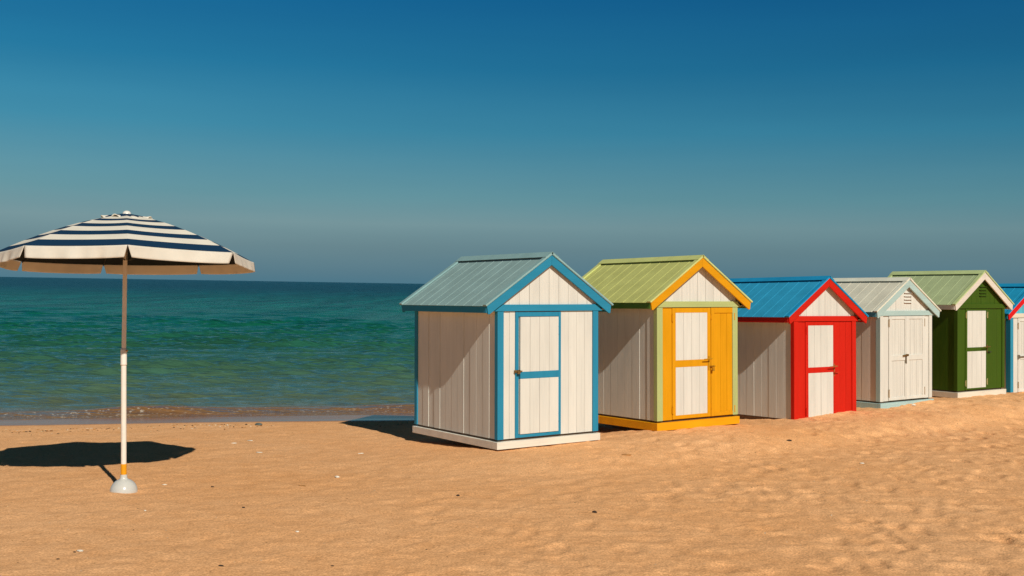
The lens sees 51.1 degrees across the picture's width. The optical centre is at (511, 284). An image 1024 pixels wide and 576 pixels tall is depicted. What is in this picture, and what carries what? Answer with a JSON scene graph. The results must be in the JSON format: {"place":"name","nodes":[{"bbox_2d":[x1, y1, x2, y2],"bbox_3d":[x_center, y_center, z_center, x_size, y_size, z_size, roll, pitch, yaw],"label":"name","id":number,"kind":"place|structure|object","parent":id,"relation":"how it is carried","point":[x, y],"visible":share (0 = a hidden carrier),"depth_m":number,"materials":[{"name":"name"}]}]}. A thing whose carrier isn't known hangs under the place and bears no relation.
{"place":"outdoors","nodes":[
{"label":"outdoors","id":0,"kind":"place"},
{"bbox_2d":[0,277,423,419],"bbox_3d":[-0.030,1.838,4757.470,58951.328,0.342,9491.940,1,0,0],"label":"sea","id":1,"kind":"structure","parent":0,"point":[210,348],"depth_m":28.68,"materials":[{"name":"liquid"}]},
{"bbox_2d":[0,392,1023,575],"bbox_3d":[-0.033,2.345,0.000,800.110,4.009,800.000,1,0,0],"label":"sand","id":2,"kind":"structure","parent":0,"point":[924,488],"depth_m":8.24,"materials":[{"name":"beige sand"}]},
{"bbox_2d":[0,211,254,493],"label":"beach parasol","id":3,"kind":"object","parent":2,"relation":"on","point":[124,243],"visible":0.94,"depth_m":7.97,"materials":[{"name":"fabric"}]},
{"bbox_2d":[399,252,613,449],"bbox_3d":[-0.086,0.655,11.695,1.652,1.984,1.732,1,-1,-35],"label":"beach hut","id":4,"kind":"object","parent":2,"relation":"on","point":[506,351],"visible":1,"depth_m":11.12,"materials":[{"name":"paint"}]},
{"bbox_2d":[514,317,559,433],"bbox_3d":[0.255,0.916,10.935,0.581,1.182,0.076,1,-1,-35],"label":"door","id":5,"kind":"structure","parent":4,"relation":"in","point":[538,372],"depth_m":10.94,"materials":[{"name":"paint"}]},
{"bbox_2d":[5,423,1020,555],"bbox_3d":[0.751,1.695,9.825,16.499,0.268,9.240,1,0,0],"label":"beach debris","id":6,"kind":"object","parent":2,"relation":"on","point":[180,428],"visible":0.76,"depth_m":12.75,"materials":[{"name":"brown"}]},
{"bbox_2d":[582,255,752,430],"bbox_3d":[1.681,0.656,13.001,1.658,1.984,1.777,1,-1,-36],"label":"beach hut","id":7,"kind":"object","parent":2,"relation":"on","point":[667,342],"visible":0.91,"depth_m":12.38,"materials":[{"name":"paint"}]},
{"bbox_2d":[672,308,715,419],"bbox_3d":[2.090,0.891,12.295,0.684,1.262,0.094,1,-1,-36],"label":"door","id":8,"kind":"structure","parent":7,"relation":"in","point":[691,327],"depth_m":12.28,"materials":[{"name":"paint"}]},
{"bbox_2d":[710,308,734,415],"bbox_3d":[2.468,0.896,12.590,0.411,1.262,0.050,1,-1,-36],"label":"door","id":9,"kind":"structure","parent":7,"relation":"in","point":[721,318],"depth_m":12.58,"materials":[{"name":"paint"}]},
{"bbox_2d":[729,276,868,419],"bbox_3d":[3.570,0.827,14.388,1.657,1.866,1.690,1,-2,-37],"label":"beach hut","id":10,"kind":"object","parent":2,"relation":"on","point":[796,347],"visible":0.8,"depth_m":13.79,"materials":[{"name":"paint"}]},
{"bbox_2d":[805,322,838,417],"bbox_3d":[3.979,1.079,13.716,0.663,1.218,0.093,1,-2,-37],"label":"door","id":11,"kind":"structure","parent":10,"relation":"in","point":[820,372],"depth_m":13.70,"materials":[{"name":"paint"}]},
{"bbox_2d":[833,277,940,407],"bbox_3d":[5.001,0.793,15.441,1.523,1.794,1.658,1,-1,-36],"label":"beach hut","id":12,"kind":"object","parent":2,"relation":"on","point":[894,351],"visible":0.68,"depth_m":14.76,"materials":[{"name":"paint"}]},
{"bbox_2d":[888,316,908,400],"bbox_3d":[5.294,1.003,14.701,0.424,1.151,0.072,1,-1,-36],"label":"door","id":13,"kind":"structure","parent":12,"relation":"in","point":[897,356],"depth_m":14.70,"materials":[{"name":"paint"}]},
{"bbox_2d":[906,316,924,398],"bbox_3d":[5.626,1.007,14.958,0.451,1.151,0.048,1,-1,-36],"label":"door","id":14,"kind":"structure","parent":12,"relation":"in","point":[915,325],"depth_m":14.96,"materials":[{"name":"paint"}]},
{"bbox_2d":[888,270,1013,397],"bbox_3d":[6.564,0.718,16.538,1.532,1.876,1.612,1,-1,-35],"label":"beach hut","id":15,"kind":"object","parent":2,"relation":"on","point":[968,341],"visible":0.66,"depth_m":15.89,"materials":[{"name":"paint"}]},
{"bbox_2d":[965,309,991,389],"bbox_3d":[6.915,0.949,15.871,0.647,1.191,0.094,1,-1,-35],"label":"door","id":16,"kind":"structure","parent":15,"relation":"in","point":[976,320],"depth_m":15.86,"materials":[{"name":"paint"}]},
{"bbox_2d":[998,283,1023,392],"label":"beach hut","id":17,"kind":"object","parent":2,"relation":"on","point":[1014,349],"visible":0.28,"depth_m":16.88,"materials":[{"name":"paint"}]},
{"bbox_2d":[1018,318,1023,391],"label":"door","id":18,"kind":"structure","parent":17,"relation":"in","point":[1020,320],"depth_m":16.96,"materials":[{"name":"paint"}]},
{"bbox_2d":[0,0,1023,283],"label":"sky","id":19,"kind":"structure","parent":0,"point":[350,141],"materials":[{"name":"blue"}]}
]}

